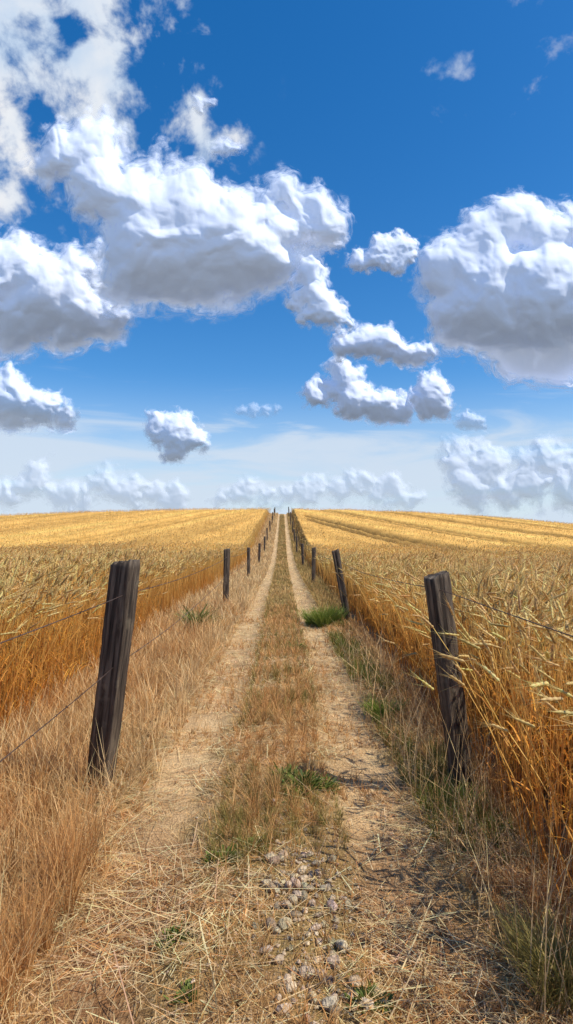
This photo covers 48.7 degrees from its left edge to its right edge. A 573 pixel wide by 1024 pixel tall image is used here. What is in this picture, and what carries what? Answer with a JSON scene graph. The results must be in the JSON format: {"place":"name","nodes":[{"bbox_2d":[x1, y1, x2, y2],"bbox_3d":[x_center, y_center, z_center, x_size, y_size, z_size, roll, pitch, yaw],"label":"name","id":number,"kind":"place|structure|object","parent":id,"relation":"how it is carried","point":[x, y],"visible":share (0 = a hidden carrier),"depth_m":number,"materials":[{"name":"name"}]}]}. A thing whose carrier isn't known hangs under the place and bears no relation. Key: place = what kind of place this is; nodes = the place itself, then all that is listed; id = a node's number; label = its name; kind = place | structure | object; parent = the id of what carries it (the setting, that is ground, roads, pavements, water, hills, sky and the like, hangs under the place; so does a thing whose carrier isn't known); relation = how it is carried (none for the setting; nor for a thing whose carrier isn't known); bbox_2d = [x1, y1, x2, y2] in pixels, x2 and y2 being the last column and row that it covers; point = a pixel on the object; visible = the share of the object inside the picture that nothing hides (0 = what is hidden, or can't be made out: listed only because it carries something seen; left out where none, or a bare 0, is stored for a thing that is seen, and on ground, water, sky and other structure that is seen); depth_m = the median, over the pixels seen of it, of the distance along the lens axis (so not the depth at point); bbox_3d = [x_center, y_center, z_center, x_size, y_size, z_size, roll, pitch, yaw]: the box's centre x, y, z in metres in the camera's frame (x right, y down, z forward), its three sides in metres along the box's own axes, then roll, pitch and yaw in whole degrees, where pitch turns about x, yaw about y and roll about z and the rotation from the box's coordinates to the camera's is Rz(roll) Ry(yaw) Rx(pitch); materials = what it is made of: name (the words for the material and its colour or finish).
{"place":"outdoors","nodes":[
{"label":"outdoors","id":0,"kind":"place"},
{"bbox_2d":[0,362,77,432],"bbox_3d":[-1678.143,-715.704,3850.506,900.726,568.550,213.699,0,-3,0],"label":"cloud","id":1,"kind":"structure","parent":0,"point":[23,404],"depth_m":3836.68,"materials":[{"name":"white"}]},
{"bbox_2d":[0,229,133,361],"bbox_3d":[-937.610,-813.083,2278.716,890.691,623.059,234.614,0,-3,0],"label":"cloud","id":2,"kind":"structure","parent":0,"point":[53,303],"depth_m":2230.68,"materials":[{"name":"white"}]},
{"bbox_2d":[0,509,267,717],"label":"wheat field","id":3,"kind":"structure","parent":0,"point":[146,525],"depth_m":56.37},
{"bbox_2d":[144,410,210,463],"bbox_3d":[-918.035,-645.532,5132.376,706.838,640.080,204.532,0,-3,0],"label":"cloud","id":4,"kind":"structure","parent":0,"point":[177,436],"depth_m":5096.16,"materials":[{"name":"white"}]},
{"bbox_2d":[30,105,347,320],"bbox_3d":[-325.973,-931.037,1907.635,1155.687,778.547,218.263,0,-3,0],"label":"cloud","id":5,"kind":"structure","parent":0,"point":[193,236],"depth_m":1864.34,"materials":[{"name":"white"}]},
{"bbox_2d":[192,98,214,112],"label":"cloud","id":6,"kind":"structure","parent":0,"point":[198,105],"depth_m":1525.75,"materials":[{"name":"white"}]},
{"bbox_2d":[211,139,240,154],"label":"cloud","id":7,"kind":"structure","parent":0,"point":[223,147],"depth_m":1714.34,"materials":[{"name":"white"}]},
{"bbox_2d":[0,514,572,1023],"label":"dirt path","id":8,"kind":"structure","parent":0,"point":[432,886],"depth_m":2.57,"materials":[{"name":"soil"}]},
{"bbox_2d":[154,920,189,949],"bbox_3d":[-0.398,1.504,2.253,0.136,0.059,0.149,0,-3,0],"label":"weed plant","id":9,"kind":"object","parent":8,"relation":"on","point":[172,930],"visible":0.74,"depth_m":2.24,"materials":[{"name":"green plant"}]},
{"bbox_2d":[163,978,199,1003],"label":"weed plant","id":10,"kind":"object","parent":8,"relation":"on","point":[188,985],"visible":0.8,"depth_m":1.93,"materials":[{"name":"green plant"}]},
{"bbox_2d":[196,841,242,867],"bbox_3d":[-0.291,1.506,2.788,0.207,0.065,0.201,0,-3,0],"label":"weed plant","id":11,"kind":"object","parent":8,"relation":"on","point":[225,853],"visible":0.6,"depth_m":2.76,"materials":[{"name":"green plant"}]},
{"bbox_2d":[233,835,273,852],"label":"weed plant","id":12,"kind":"object","parent":8,"relation":"on","point":[259,849],"visible":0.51,"depth_m":2.87,"materials":[{"name":"green plant"}]},
{"bbox_2d":[59,768,499,1023],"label":"gravel","id":13,"kind":"structure","parent":8,"relation":"on","point":[328,1001],"depth_m":2.25,"materials":[{"name":"grey gravel"}]},
{"bbox_2d":[269,762,344,802],"bbox_3d":[0.112,1.525,3.559,0.442,0.126,0.482,0,-3,0],"label":"weed plant","id":14,"kind":"object","parent":8,"relation":"on","point":[314,783],"visible":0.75,"depth_m":3.57,"materials":[{"name":"green plant"}]},
{"bbox_2d":[296,602,350,627],"bbox_3d":[0.685,1.762,10.954,1.012,0.462,1.102,2,-3,-28],"label":"weed plant","id":15,"kind":"object","parent":8,"relation":"on","point":[319,619],"visible":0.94,"depth_m":10.86,"materials":[{"name":"green plant"}]},
{"bbox_2d":[343,972,397,1016],"bbox_3d":[0.254,1.470,1.918,0.169,0.064,0.188,0,-3,0],"label":"weed plant","id":16,"kind":"object","parent":8,"relation":"on","point":[362,993],"visible":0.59,"depth_m":1.91,"materials":[{"name":"green plant"}]},
{"bbox_2d":[354,693,408,719],"bbox_3d":[0.743,1.571,5.156,0.446,0.206,0.499,-3,-4,44],"label":"weed plant","id":17,"kind":"object","parent":8,"relation":"on","point":[375,708],"visible":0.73,"depth_m":5.12,"materials":[{"name":"green plant"}]},
{"bbox_2d":[432,775,490,809],"bbox_3d":[0.914,1.500,3.387,0.351,0.148,0.389,0,-3,0],"label":"weed plant","id":18,"kind":"object","parent":8,"relation":"on","point":[458,794],"visible":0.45,"depth_m":3.38,"materials":[{"name":"green plant"}]},
{"bbox_2d":[478,891,572,1015],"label":"weed plant","id":19,"kind":"object","parent":8,"relation":"on","point":[525,954],"visible":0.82,"depth_m":2.00,"materials":[{"name":"green plant"}]},
{"bbox_2d":[0,512,572,1023],"bbox_3d":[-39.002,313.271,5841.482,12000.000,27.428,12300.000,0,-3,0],"label":"ground","id":20,"kind":"structure","parent":0,"point":[481,733],"depth_m":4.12,"materials":[{"name":"beige plant"}]},
{"bbox_2d":[86,559,139,795],"bbox_3d":[-1.007,1.010,3.628,0.156,1.517,0.114,7,1,20],"label":"fence post","id":21,"kind":"object","parent":20,"relation":"on","point":[119,621],"visible":0.84,"depth_m":3.58,"materials":[{"name":"brown wood"}]},
{"bbox_2d":[175,603,226,627],"bbox_3d":[-1.480,1.733,10.488,0.985,0.395,0.945,0,-3,0],"label":"weed plant","id":22,"kind":"object","parent":20,"relation":"on","point":[190,618],"visible":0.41,"depth_m":10.49,"materials":[{"name":"green plant"}]},
{"bbox_2d":[223,548,229,601],"bbox_3d":[-1.355,1.563,14.231,0.145,1.500,0.125,2,-3,-10],"label":"fence post","id":23,"kind":"object","parent":20,"relation":"on","point":[226,570],"visible":0.66,"depth_m":14.19,"materials":[{"name":"brown wood"}]},
{"bbox_2d":[0,536,266,761],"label":"fence wire","id":24,"kind":"object","parent":23,"relation":"attached to","point":[95,683],"visible":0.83,"depth_m":2.94,"materials":[{"name":"grey metal"}]},
{"bbox_2d":[247,547,249,577],"bbox_3d":[-1.486,2.090,24.815,0.135,1.412,0.125,0,-3,-7],"label":"fence post","id":25,"kind":"object","parent":20,"relation":"on","point":[248,562],"visible":0.75,"depth_m":24.77,"materials":[{"name":"wood"}]},
{"bbox_2d":[258,543,260,562],"bbox_3d":[-1.521,2.434,35.410,0.135,1.395,0.124,1,-3,9],"label":"fence post","id":26,"kind":"object","parent":20,"relation":"on","point":[259,549],"visible":0.81,"depth_m":35.37,"materials":[{"name":"brown wood"}]},
{"bbox_2d":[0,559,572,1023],"bbox_3d":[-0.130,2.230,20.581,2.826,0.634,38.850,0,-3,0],"label":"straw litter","id":27,"kind":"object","parent":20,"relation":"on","point":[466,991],"visible":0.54,"depth_m":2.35,"materials":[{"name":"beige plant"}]},
{"bbox_2d":[296,536,297,551],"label":"fence post","id":28,"kind":"object","parent":20,"relation":"on","point":[296,544],"visible":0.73,"depth_m":44.40,"materials":[{"name":"brown wood"}]},
{"bbox_2d":[301,543,303,564],"bbox_3d":[0.844,2.354,32.932,0.134,1.450,0.126,-2,-3,11],"label":"fence post","id":29,"kind":"object","parent":20,"relation":"on","point":[302,551],"visible":0.79,"depth_m":32.90,"materials":[{"name":"wood"}]},
{"bbox_2d":[311,547,315,582],"bbox_3d":[0.913,1.917,21.336,0.134,1.484,0.125,1,-3,-9],"label":"fence post","id":30,"kind":"object","parent":20,"relation":"on","point":[313,564],"visible":0.74,"depth_m":21.29,"materials":[{"name":"wood"}]},
{"bbox_2d":[297,539,572,636],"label":"fence wire","id":31,"kind":"object","parent":30,"relation":"attached to","point":[472,601],"visible":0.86,"depth_m":2.81,"materials":[{"name":"grey metal"}]},
{"bbox_2d":[332,549,350,622],"bbox_3d":[0.996,1.411,11.253,0.135,1.522,0.123,-10,-3,2],"label":"fence post","id":32,"kind":"object","parent":20,"relation":"on","point":[340,581],"visible":0.73,"depth_m":11.21,"materials":[{"name":"wood"}]},
{"bbox_2d":[424,570,474,793],"bbox_3d":[0.951,1.061,3.639,0.128,1.445,0.113,-7,-1,-15],"label":"fence post","id":33,"kind":"object","parent":20,"relation":"on","point":[439,612],"visible":0.77,"depth_m":3.60,"materials":[{"name":"wood"}]},
{"bbox_2d":[0,0,572,523],"label":"sky","id":34,"kind":"structure","parent":0,"point":[410,115],"materials":[{"name":"blue"}]},
{"bbox_2d":[0,507,572,914],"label":"wheat field","id":35,"kind":"structure","parent":0,"point":[353,526],"depth_m":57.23,"materials":[{"name":"plant"}]},
{"bbox_2d":[283,240,355,336],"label":"cloud","id":36,"kind":"structure","parent":0,"point":[314,300],"depth_m":1936.26,"materials":[{"name":"white"}]},
{"bbox_2d":[300,357,412,424],"bbox_3d":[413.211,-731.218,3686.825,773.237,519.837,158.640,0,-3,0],"label":"cloud","id":37,"kind":"structure","parent":0,"point":[349,392],"depth_m":3663.53,"materials":[{"name":"white"}]},
{"bbox_2d":[348,228,418,276],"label":"cloud","id":38,"kind":"structure","parent":0,"point":[395,254],"depth_m":2300.10,"materials":[{"name":"white"}]},
{"bbox_2d":[329,322,438,370],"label":"cloud","id":39,"kind":"structure","parent":0,"point":[379,344],"depth_m":3087.55,"materials":[{"name":"white"}]},
{"bbox_2d":[408,370,453,420],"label":"cloud","id":40,"kind":"structure","parent":0,"point":[429,398],"depth_m":3658.01,"materials":[{"name":"white"}]},
{"bbox_2d":[458,412,483,428],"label":"cloud","id":41,"kind":"structure","parent":0,"point":[466,420],"depth_m":4480.73,"materials":[{"name":"white"}]},
{"bbox_2d":[412,193,572,388],"bbox_3d":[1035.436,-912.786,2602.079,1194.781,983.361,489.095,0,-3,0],"label":"cloud","id":42,"kind":"structure","parent":0,"point":[495,279],"depth_m":2447.72,"materials":[{"name":"white"}]},
{"bbox_2d":[440,442,572,510],"bbox_3d":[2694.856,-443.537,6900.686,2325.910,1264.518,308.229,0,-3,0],"label":"cloud","id":43,"kind":"structure","parent":0,"point":[474,481],"depth_m":6823.51,"materials":[{"name":"white"}]},
{"label":"fence post","id":44,"kind":"object","parent":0,"visible":0},
{"bbox_2d":[0,534,265,643],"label":"fence wire","id":45,"kind":"object","parent":44,"relation":"attached to","point":[97,606],"visible":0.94,"depth_m":2.87,"materials":[{"name":"grey metal"}]}
]}

